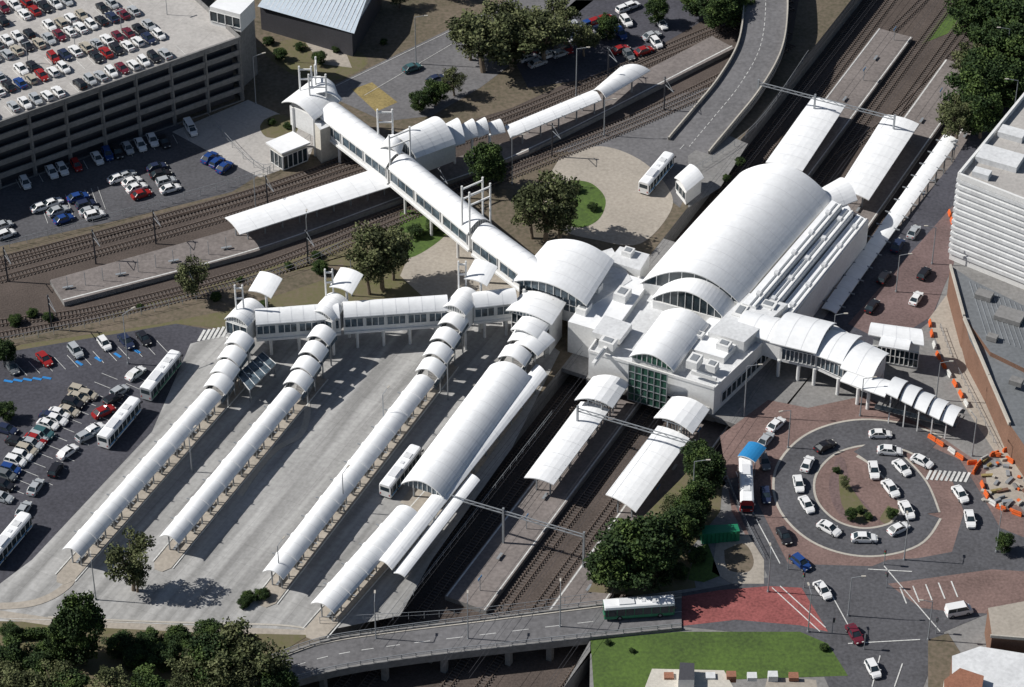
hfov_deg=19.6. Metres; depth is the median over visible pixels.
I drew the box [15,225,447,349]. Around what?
verge strip
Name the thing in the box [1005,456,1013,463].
safety barrier
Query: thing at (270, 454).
kerb island
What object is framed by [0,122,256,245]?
car park asphalt
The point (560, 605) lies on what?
street lamp
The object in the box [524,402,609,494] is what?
platform canopy
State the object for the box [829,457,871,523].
brick island
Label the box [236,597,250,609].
shrub
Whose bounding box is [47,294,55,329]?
overhead line mast
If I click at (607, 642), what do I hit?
shrub
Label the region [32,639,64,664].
shrub
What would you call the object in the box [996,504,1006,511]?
safety barrier
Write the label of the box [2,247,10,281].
overhead line mast
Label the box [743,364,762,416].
street lamp
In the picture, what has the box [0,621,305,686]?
lawn
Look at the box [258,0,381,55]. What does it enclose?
warehouse
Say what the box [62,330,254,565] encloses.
bus stop canopy
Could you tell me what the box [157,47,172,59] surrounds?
parked car
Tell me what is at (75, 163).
parked car
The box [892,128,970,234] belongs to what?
railway platform
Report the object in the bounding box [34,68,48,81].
parked car
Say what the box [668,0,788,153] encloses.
ramp road
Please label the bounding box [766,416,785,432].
taxi
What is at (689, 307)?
station entrance vault
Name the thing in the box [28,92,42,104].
parked car
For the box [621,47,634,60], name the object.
parked car
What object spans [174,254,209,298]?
gum tree
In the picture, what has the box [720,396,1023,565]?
plaza brick paving
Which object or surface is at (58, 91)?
parked car
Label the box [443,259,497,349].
stair head pavilion
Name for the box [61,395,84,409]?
parked car
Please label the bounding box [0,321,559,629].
bus interchange pavement
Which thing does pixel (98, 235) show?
railway track
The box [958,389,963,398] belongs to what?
safety barrier
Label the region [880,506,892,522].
planter
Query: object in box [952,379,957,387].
safety barrier
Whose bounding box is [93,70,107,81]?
parked car
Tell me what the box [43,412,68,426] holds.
parked car
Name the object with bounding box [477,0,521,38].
gum tree
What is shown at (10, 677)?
gum tree
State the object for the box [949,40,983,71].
gum tree
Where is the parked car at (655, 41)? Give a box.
[649,35,662,48]
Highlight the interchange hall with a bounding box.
[506,239,631,354]
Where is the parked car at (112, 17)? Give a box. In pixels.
[105,11,119,22]
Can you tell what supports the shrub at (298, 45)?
on the interchange terrain at (402, 28)
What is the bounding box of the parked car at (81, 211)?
[78,206,99,216]
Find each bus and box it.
[0,511,33,564]
[97,396,142,448]
[140,350,183,400]
[379,444,423,497]
[603,595,676,619]
[638,151,675,194]
[738,457,754,511]
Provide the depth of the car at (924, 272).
583.75 m
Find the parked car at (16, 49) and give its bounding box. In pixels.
[10,44,23,55]
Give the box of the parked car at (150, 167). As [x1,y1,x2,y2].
[145,162,167,172]
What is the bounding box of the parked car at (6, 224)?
[0,220,13,229]
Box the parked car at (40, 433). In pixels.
[28,427,48,439]
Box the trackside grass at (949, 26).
[924,4,961,41]
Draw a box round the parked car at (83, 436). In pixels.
[74,429,96,443]
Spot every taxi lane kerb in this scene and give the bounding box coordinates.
[772,419,942,556]
[856,455,939,512]
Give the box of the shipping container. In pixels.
[700,524,739,543]
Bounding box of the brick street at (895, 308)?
[848,206,953,336]
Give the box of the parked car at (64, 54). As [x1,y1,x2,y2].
[57,48,72,60]
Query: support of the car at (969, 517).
on the ring road at (979, 539)
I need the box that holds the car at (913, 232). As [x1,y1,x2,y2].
[906,225,920,239]
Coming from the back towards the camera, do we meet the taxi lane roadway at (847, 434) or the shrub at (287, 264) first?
the shrub at (287, 264)
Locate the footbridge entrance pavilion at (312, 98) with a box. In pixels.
[282,56,341,162]
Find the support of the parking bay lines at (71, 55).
on the multi storey car park at (197, 76)
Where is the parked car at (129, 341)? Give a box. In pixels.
[117,333,134,349]
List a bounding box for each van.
[183,116,196,133]
[944,600,972,617]
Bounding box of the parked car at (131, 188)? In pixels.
[125,182,147,193]
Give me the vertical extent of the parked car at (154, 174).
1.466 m
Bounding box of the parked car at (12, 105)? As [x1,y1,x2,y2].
[6,100,20,111]
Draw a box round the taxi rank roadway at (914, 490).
[854,438,937,514]
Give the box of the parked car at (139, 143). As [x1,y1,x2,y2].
[134,137,146,151]
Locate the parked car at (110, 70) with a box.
[104,64,118,77]
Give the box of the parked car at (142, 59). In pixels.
[137,53,150,66]
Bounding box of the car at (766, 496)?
[760,486,771,503]
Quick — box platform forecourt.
[688,136,747,206]
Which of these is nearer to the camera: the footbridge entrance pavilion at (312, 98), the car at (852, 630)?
the car at (852, 630)
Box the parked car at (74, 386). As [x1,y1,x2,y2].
[68,382,87,391]
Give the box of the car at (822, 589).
[812,580,831,599]
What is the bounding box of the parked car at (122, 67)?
[114,62,129,73]
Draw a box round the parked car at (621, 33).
[614,25,627,39]
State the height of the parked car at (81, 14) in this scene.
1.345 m
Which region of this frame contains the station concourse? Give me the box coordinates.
[561,238,831,426]
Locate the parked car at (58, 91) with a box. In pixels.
[51,85,65,97]
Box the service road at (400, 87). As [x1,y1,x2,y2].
[335,0,588,120]
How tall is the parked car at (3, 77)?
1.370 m
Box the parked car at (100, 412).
[91,404,115,419]
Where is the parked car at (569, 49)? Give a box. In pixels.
[564,41,573,53]
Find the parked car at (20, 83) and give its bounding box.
[13,77,27,88]
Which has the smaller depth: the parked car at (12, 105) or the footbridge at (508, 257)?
the footbridge at (508, 257)
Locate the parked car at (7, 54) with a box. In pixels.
[0,49,13,59]
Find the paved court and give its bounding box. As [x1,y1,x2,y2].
[400,236,518,299]
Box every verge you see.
[399,209,445,257]
[588,469,722,595]
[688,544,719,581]
[928,633,959,686]
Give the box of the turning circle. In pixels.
[545,146,672,244]
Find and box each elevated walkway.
[255,303,340,354]
[343,295,448,347]
[472,288,516,337]
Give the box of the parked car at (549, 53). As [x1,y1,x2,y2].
[537,50,552,58]
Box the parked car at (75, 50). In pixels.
[68,44,82,56]
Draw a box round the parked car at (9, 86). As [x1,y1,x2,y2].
[1,80,16,92]
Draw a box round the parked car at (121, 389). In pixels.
[109,384,129,394]
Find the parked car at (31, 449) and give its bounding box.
[15,441,38,455]
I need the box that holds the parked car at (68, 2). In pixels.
[60,0,72,5]
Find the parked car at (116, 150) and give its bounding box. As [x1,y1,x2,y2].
[110,144,123,159]
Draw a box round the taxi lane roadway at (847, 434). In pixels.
[775,420,940,554]
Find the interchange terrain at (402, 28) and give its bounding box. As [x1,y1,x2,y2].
[0,0,861,653]
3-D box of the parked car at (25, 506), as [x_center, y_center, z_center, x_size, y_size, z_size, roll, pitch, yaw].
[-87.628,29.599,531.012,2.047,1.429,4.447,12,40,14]
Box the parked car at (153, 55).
[146,49,161,62]
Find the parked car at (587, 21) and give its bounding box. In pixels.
[579,18,594,25]
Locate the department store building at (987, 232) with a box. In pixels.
[948,93,1023,288]
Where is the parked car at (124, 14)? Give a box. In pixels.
[115,8,130,19]
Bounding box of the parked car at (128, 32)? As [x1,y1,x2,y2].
[121,27,134,38]
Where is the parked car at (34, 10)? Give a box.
[27,4,41,15]
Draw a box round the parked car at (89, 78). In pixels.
[83,72,96,85]
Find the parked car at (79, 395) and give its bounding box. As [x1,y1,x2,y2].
[67,390,89,402]
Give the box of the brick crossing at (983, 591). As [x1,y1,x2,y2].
[889,569,1023,612]
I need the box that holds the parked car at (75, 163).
[70,157,82,171]
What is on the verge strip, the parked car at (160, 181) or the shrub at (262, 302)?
the shrub at (262, 302)
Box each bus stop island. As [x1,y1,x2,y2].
[55,380,245,584]
[153,376,328,571]
[258,364,458,607]
[303,491,448,640]
[400,379,544,514]
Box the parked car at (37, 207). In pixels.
[30,201,51,213]
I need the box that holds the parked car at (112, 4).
[105,0,118,9]
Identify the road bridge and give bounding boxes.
[273,590,681,686]
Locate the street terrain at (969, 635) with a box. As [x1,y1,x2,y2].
[564,261,1023,686]
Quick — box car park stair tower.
[209,0,257,85]
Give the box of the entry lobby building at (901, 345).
[868,322,923,368]
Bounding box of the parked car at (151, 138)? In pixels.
[146,132,158,146]
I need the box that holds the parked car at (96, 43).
[90,38,103,48]
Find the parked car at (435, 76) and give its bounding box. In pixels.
[426,74,443,80]
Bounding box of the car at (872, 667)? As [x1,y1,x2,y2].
[864,657,881,678]
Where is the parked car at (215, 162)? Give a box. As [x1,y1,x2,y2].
[209,156,225,168]
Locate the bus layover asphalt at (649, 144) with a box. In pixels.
[554,87,708,206]
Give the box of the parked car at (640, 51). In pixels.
[634,45,654,56]
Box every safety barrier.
[927,433,936,441]
[932,340,936,349]
[935,350,940,359]
[935,438,944,446]
[941,360,946,368]
[946,369,952,377]
[947,446,955,454]
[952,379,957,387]
[955,452,964,460]
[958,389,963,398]
[963,398,969,407]
[967,459,976,464]
[971,465,977,474]
[974,459,981,467]
[980,480,984,488]
[983,489,989,498]
[988,498,996,506]
[992,451,1000,457]
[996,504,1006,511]
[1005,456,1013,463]
[1012,509,1021,516]
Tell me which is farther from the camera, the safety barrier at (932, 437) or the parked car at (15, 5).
the parked car at (15, 5)
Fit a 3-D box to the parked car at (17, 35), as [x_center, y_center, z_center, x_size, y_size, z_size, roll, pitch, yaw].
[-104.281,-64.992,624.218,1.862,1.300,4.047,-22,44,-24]
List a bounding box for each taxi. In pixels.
[757,431,774,447]
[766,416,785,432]
[792,474,804,492]
[798,495,814,513]
[800,455,814,472]
[813,439,836,453]
[816,519,841,536]
[851,531,877,543]
[867,461,880,479]
[868,428,891,438]
[877,444,902,456]
[881,478,899,497]
[887,521,910,535]
[891,458,911,476]
[898,500,914,519]
[910,453,933,468]
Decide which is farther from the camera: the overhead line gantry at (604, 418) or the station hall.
the station hall
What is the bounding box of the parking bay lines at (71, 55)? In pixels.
[0,4,184,118]
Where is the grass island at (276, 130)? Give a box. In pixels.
[260,114,297,137]
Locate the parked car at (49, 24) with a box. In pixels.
[42,19,56,31]
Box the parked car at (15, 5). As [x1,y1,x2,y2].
[7,0,21,10]
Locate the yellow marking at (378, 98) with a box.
[352,82,396,110]
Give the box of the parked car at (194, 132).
[185,126,197,136]
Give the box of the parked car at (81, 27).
[73,21,87,33]
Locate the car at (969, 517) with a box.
[963,509,976,528]
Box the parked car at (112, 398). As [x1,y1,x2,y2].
[103,393,123,404]
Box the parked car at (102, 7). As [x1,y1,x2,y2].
[95,2,108,13]
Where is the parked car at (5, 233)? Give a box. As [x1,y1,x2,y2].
[0,228,16,240]
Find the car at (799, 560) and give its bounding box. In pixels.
[790,552,811,571]
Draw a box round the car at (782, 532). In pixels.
[775,526,792,545]
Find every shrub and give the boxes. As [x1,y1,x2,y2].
[0,620,21,638]
[7,313,22,327]
[26,308,38,317]
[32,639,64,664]
[42,312,53,321]
[101,629,135,659]
[133,625,164,650]
[142,640,180,672]
[161,623,191,642]
[178,637,191,660]
[192,618,223,634]
[209,291,221,301]
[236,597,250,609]
[239,590,255,602]
[254,587,270,600]
[259,299,269,307]
[262,36,273,44]
[267,118,277,125]
[282,121,291,128]
[284,261,292,268]
[293,41,305,50]
[310,250,322,258]
[311,259,328,274]
[331,46,339,52]
[379,38,387,44]
[406,223,426,239]
[424,219,440,232]
[587,201,597,211]
[603,639,611,645]
[629,647,635,653]
[669,562,690,579]
[687,546,707,563]
[723,173,731,181]
[734,157,745,165]
[819,643,828,651]
[832,467,839,473]
[856,505,864,514]
[863,512,872,519]
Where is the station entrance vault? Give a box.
[627,277,734,408]
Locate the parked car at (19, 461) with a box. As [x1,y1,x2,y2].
[3,453,26,467]
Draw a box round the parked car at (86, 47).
[79,41,93,53]
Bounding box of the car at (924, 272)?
[916,266,931,280]
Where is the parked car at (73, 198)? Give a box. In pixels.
[66,191,89,203]
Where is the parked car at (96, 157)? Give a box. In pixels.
[90,151,103,165]
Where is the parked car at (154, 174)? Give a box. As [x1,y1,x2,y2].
[149,168,171,179]
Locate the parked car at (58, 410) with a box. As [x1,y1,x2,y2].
[48,406,69,418]
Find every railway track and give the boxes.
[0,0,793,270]
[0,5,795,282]
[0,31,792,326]
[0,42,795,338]
[0,154,351,262]
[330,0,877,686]
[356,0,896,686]
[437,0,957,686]
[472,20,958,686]
[558,128,955,686]
[767,0,928,153]
[831,32,968,158]
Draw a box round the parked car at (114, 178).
[106,172,128,184]
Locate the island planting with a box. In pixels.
[838,464,873,523]
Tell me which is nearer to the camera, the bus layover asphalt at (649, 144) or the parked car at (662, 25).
the bus layover asphalt at (649, 144)
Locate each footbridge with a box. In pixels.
[319,102,405,183]
[388,126,491,257]
[471,222,537,291]
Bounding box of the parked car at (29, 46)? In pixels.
[20,38,33,51]
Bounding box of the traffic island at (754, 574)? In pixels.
[712,534,763,583]
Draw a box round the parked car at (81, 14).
[74,9,88,20]
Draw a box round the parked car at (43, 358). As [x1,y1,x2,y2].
[35,350,52,366]
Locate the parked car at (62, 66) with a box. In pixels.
[56,60,70,73]
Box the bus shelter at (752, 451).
[738,441,765,475]
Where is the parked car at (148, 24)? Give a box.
[141,18,155,31]
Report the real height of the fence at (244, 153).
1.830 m
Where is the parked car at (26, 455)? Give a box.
[11,448,33,462]
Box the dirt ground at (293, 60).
[257,39,367,80]
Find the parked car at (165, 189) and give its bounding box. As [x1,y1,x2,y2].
[159,183,180,194]
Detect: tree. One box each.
[0,338,16,360]
[0,400,16,421]
[0,633,36,675]
[0,657,23,686]
[0,666,42,686]
[18,650,52,684]
[32,658,73,686]
[43,616,84,662]
[47,668,91,686]
[51,590,106,666]
[91,664,131,686]
[103,526,155,591]
[120,560,151,592]
[129,661,173,686]
[162,651,210,686]
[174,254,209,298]
[181,631,240,686]
[183,633,214,658]
[197,647,257,686]
[206,616,262,664]
[226,634,292,680]
[250,664,299,686]
[273,47,287,59]
[311,50,326,64]
[344,243,391,294]
[350,220,414,290]
[378,223,413,280]
[390,0,408,7]
[408,90,431,111]
[421,78,449,105]
[441,66,467,95]
[445,8,517,72]
[446,14,487,60]
[463,141,507,186]
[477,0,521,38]
[482,10,547,69]
[506,2,542,24]
[511,181,553,238]
[513,170,582,242]
[517,5,577,59]
[543,186,580,238]
[544,0,582,31]
[571,21,601,55]
[582,523,652,591]
[586,556,612,587]
[595,12,622,40]
[605,511,684,572]
[634,530,684,591]
[644,0,669,23]
[659,492,681,512]
[662,503,701,550]
[673,495,706,534]
[679,438,713,466]
[679,478,717,515]
[680,0,705,16]
[683,445,727,489]
[695,0,742,30]
[726,0,754,22]
[839,475,849,487]
[844,507,857,520]
[885,507,898,518]
[935,94,966,132]
[935,100,975,142]
[940,60,997,103]
[943,0,1007,37]
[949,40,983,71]
[956,87,1005,138]
[960,46,1007,74]
[967,15,1021,59]
[974,0,1017,23]
[983,56,1023,108]
[989,0,1023,30]
[992,21,1023,63]
[995,532,1015,553]
[1004,58,1023,92]
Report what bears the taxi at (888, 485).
on the taxi rank roadway at (914, 490)
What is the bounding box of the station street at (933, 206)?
[823,90,1013,344]
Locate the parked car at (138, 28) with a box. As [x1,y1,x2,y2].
[131,23,145,34]
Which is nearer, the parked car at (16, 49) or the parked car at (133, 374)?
the parked car at (133, 374)
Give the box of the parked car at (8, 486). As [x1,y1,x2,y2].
[0,477,15,492]
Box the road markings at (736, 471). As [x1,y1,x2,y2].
[4,31,970,686]
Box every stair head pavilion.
[224,271,281,360]
[314,267,362,355]
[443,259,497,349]
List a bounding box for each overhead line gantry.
[449,494,584,567]
[576,405,694,442]
[757,79,895,128]
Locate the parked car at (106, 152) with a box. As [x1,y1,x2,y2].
[101,145,113,160]
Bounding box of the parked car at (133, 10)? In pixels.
[127,5,140,16]
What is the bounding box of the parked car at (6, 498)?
[0,491,13,504]
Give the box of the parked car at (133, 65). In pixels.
[126,59,140,70]
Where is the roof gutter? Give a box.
[784,211,868,316]
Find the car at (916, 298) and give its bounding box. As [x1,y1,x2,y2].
[908,291,923,305]
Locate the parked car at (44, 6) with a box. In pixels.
[37,0,51,12]
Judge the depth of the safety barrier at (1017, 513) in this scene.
530.44 m
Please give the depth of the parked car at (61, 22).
627.20 m
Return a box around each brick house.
[645,662,816,686]
[943,601,1023,686]
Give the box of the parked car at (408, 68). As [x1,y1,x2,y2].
[401,62,422,73]
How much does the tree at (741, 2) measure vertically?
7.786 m
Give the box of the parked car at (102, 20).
[94,15,108,25]
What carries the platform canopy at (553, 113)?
on the railway platform at (227, 243)
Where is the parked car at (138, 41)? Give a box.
[131,36,144,46]
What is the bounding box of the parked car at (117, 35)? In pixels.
[111,30,124,41]
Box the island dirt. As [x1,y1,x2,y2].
[724,544,753,572]
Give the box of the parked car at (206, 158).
[200,151,218,164]
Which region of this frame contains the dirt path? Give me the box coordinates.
[1,264,343,344]
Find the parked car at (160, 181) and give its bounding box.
[155,175,176,186]
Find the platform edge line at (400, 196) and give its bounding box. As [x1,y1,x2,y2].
[63,46,731,299]
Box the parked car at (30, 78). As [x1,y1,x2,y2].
[24,73,37,84]
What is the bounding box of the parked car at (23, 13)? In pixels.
[17,8,31,19]
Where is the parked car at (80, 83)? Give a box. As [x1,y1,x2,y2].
[72,78,87,89]
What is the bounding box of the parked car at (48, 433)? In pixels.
[33,424,54,440]
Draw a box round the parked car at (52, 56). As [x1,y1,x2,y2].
[46,49,59,63]
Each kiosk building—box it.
[266,131,309,170]
[674,164,703,204]
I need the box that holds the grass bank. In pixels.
[590,632,847,686]
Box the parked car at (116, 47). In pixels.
[110,41,124,54]
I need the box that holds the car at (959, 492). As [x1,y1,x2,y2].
[951,485,968,503]
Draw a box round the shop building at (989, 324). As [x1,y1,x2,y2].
[947,264,1023,475]
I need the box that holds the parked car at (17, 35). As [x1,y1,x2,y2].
[10,30,23,41]
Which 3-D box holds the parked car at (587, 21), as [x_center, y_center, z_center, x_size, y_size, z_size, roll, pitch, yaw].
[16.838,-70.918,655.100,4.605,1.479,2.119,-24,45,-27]
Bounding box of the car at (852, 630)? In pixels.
[845,623,863,644]
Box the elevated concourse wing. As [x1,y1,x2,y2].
[738,310,889,409]
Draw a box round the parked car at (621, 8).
[615,3,631,13]
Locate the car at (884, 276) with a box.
[876,270,891,284]
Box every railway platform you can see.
[50,36,733,306]
[445,27,912,613]
[548,59,960,646]
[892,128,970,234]
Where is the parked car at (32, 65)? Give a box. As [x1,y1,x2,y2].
[25,60,38,71]
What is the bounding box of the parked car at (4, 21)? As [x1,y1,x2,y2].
[0,16,9,26]
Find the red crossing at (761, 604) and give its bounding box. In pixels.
[682,586,827,631]
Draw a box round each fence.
[0,165,271,247]
[1,241,343,340]
[209,117,310,170]
[319,593,591,620]
[404,411,551,604]
[696,51,807,167]
[726,473,763,556]
[940,323,996,443]
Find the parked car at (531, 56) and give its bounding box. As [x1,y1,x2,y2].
[520,53,536,62]
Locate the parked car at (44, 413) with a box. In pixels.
[38,410,54,417]
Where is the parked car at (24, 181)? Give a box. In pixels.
[19,174,31,189]
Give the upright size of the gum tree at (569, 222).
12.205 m
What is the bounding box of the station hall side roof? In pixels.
[742,177,867,317]
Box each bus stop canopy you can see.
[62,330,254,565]
[159,324,336,552]
[262,312,468,587]
[310,325,550,621]
[379,331,554,576]
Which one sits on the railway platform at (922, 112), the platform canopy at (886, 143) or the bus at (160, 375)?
the platform canopy at (886, 143)
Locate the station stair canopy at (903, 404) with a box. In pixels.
[840,371,964,438]
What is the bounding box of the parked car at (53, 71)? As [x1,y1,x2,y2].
[46,66,59,76]
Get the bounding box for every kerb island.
[0,579,75,608]
[48,616,304,628]
[237,403,310,495]
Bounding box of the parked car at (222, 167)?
[215,160,233,173]
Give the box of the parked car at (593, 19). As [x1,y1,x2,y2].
[589,16,596,26]
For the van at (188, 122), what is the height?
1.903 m
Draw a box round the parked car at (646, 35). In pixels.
[642,30,661,41]
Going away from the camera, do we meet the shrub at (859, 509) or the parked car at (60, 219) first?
the shrub at (859, 509)
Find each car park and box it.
[0,0,244,188]
[0,324,226,582]
[514,0,702,87]
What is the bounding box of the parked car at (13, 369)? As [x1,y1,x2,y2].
[3,359,19,375]
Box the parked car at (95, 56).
[88,50,103,62]
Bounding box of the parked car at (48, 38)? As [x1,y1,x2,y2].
[41,32,55,44]
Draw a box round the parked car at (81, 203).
[75,198,96,209]
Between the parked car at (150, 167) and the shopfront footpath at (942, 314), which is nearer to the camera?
the shopfront footpath at (942, 314)
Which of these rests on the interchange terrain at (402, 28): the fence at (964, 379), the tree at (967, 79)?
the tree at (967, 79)
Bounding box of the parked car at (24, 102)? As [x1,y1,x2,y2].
[17,96,31,108]
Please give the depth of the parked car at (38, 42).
621.18 m
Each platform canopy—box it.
[225,171,389,238]
[504,90,601,143]
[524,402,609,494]
[574,375,628,428]
[593,64,649,107]
[606,426,689,516]
[654,396,709,437]
[766,98,845,171]
[822,135,958,313]
[845,115,918,206]
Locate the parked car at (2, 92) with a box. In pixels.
[0,86,5,96]
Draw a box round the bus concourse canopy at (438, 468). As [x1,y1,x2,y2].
[401,361,530,505]
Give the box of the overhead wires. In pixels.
[358,0,948,686]
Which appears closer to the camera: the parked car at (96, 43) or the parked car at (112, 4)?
the parked car at (96, 43)
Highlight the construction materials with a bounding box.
[981,457,1023,511]
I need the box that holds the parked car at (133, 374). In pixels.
[125,365,146,381]
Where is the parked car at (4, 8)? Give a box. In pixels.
[0,0,10,13]
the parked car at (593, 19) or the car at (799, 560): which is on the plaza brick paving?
the car at (799, 560)
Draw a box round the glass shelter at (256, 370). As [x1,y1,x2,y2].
[238,351,275,402]
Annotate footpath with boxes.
[0,610,305,634]
[928,295,1016,466]
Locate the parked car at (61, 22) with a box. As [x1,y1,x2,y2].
[54,17,67,27]
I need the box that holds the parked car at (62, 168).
[55,161,68,175]
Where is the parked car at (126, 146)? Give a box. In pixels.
[121,141,133,154]
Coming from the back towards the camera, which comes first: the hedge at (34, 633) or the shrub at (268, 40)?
the shrub at (268, 40)
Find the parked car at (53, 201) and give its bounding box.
[43,197,63,208]
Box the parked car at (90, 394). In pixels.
[78,387,98,401]
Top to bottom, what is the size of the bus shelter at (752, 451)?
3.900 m
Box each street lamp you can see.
[89,550,95,597]
[122,306,134,363]
[188,425,196,471]
[253,52,265,103]
[253,174,264,206]
[277,536,285,583]
[342,464,349,511]
[374,590,376,638]
[382,385,389,416]
[414,15,427,62]
[447,354,454,399]
[467,590,468,638]
[511,134,525,183]
[559,578,560,626]
[575,47,589,95]
[603,98,615,135]
[693,459,710,480]
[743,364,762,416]
[767,542,770,591]
[779,410,790,447]
[807,582,811,632]
[847,575,865,616]
[859,376,876,415]
[895,253,911,291]
[903,511,908,559]
[919,599,932,639]
[924,225,935,263]
[936,360,953,396]
[968,409,976,456]
[995,503,1001,552]
[1005,78,1017,101]
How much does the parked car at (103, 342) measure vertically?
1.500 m
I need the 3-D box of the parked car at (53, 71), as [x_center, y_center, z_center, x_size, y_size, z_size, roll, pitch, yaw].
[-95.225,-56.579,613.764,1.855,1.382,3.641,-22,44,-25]
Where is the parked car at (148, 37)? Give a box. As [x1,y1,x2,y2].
[140,31,155,43]
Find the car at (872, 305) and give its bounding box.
[864,299,879,313]
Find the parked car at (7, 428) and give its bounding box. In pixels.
[0,422,18,434]
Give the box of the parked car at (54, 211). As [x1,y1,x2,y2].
[46,205,69,217]
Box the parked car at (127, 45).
[121,40,134,51]
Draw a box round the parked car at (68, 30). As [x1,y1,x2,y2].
[63,26,76,36]
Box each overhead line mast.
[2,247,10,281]
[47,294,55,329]
[91,229,99,263]
[151,209,160,243]
[264,175,273,203]
[305,229,314,263]
[438,167,447,183]
[551,123,560,155]
[607,46,616,77]
[663,77,673,110]
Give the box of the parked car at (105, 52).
[98,46,113,58]
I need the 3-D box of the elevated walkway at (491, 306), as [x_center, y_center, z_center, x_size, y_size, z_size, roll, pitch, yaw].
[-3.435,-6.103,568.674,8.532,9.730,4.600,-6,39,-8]
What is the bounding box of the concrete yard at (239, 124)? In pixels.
[173,100,312,176]
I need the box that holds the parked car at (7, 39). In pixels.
[0,34,13,45]
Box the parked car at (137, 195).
[130,188,151,200]
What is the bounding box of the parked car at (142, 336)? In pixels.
[135,330,151,346]
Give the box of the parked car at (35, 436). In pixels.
[24,432,47,443]
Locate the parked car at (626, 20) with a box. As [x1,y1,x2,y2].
[619,13,632,26]
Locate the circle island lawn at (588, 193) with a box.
[561,181,605,227]
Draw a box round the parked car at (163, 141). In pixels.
[156,134,170,148]
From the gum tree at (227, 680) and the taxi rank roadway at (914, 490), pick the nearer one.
the gum tree at (227, 680)
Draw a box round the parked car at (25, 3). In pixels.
[19,0,32,7]
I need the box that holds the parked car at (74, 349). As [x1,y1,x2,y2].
[67,341,83,358]
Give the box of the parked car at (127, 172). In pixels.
[119,169,136,176]
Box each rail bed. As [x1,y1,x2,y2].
[0,0,798,336]
[328,0,975,686]
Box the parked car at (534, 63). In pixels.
[527,58,547,68]
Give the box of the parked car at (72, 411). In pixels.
[59,404,80,417]
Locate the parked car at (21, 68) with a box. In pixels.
[13,62,28,75]
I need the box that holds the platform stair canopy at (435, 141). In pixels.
[376,109,505,170]
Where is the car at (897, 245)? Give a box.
[890,238,904,253]
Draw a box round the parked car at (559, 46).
[553,43,573,49]
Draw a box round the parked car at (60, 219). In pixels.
[52,213,74,225]
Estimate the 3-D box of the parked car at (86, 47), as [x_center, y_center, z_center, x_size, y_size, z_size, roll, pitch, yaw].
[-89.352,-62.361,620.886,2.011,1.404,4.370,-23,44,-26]
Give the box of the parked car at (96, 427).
[85,422,104,431]
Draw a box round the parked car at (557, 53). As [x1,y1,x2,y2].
[552,48,567,58]
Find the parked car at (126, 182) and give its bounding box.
[121,176,142,187]
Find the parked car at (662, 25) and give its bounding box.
[654,19,667,29]
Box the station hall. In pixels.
[640,163,830,304]
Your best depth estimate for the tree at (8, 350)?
561.05 m
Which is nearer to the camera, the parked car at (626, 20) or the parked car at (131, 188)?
the parked car at (131, 188)
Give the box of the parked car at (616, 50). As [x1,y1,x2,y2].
[610,44,630,55]
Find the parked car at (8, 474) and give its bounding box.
[0,467,17,481]
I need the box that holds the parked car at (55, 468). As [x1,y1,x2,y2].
[47,461,63,477]
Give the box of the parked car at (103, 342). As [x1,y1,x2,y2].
[96,334,111,350]
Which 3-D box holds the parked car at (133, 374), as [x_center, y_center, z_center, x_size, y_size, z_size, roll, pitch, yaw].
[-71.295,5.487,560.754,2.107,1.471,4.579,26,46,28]
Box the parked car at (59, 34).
[52,28,66,40]
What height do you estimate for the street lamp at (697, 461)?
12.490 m
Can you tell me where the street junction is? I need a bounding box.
[679,477,1023,686]
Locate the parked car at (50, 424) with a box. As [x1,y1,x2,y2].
[36,418,59,430]
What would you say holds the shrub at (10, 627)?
on the lawn at (91, 668)
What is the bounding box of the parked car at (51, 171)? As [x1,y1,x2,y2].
[44,164,58,179]
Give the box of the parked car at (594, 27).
[592,24,606,38]
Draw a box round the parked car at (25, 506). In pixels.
[14,500,31,516]
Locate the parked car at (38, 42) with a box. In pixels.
[32,37,45,48]
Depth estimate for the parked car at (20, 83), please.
609.68 m
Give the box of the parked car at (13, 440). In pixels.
[4,435,23,445]
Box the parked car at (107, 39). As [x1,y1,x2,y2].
[99,33,113,45]
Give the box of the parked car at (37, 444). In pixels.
[22,436,44,449]
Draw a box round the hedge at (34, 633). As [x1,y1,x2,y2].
[14,627,48,640]
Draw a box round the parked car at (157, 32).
[152,27,165,39]
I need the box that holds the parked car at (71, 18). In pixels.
[64,13,76,23]
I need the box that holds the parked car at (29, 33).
[23,28,35,38]
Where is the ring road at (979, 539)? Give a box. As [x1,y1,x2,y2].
[921,447,1023,557]
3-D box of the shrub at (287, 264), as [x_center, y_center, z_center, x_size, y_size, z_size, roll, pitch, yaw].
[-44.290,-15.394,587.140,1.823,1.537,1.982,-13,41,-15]
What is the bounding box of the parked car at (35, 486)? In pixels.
[26,478,44,496]
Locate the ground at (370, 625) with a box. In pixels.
[299,620,377,686]
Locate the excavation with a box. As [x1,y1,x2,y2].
[986,464,1023,504]
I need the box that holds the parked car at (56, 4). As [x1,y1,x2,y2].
[47,0,62,8]
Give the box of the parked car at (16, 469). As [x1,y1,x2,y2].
[0,461,21,474]
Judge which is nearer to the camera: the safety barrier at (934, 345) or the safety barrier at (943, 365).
the safety barrier at (943, 365)
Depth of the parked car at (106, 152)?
615.69 m
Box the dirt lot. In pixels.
[306,43,351,67]
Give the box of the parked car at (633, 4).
[624,0,640,10]
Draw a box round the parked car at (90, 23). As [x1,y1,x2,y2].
[84,17,98,29]
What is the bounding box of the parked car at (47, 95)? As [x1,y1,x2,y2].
[40,90,54,100]
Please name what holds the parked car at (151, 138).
on the car park asphalt at (181, 157)
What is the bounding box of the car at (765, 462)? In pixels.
[758,452,770,470]
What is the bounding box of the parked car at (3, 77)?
[0,71,6,82]
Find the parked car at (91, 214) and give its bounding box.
[84,209,105,220]
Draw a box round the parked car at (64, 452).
[56,444,78,460]

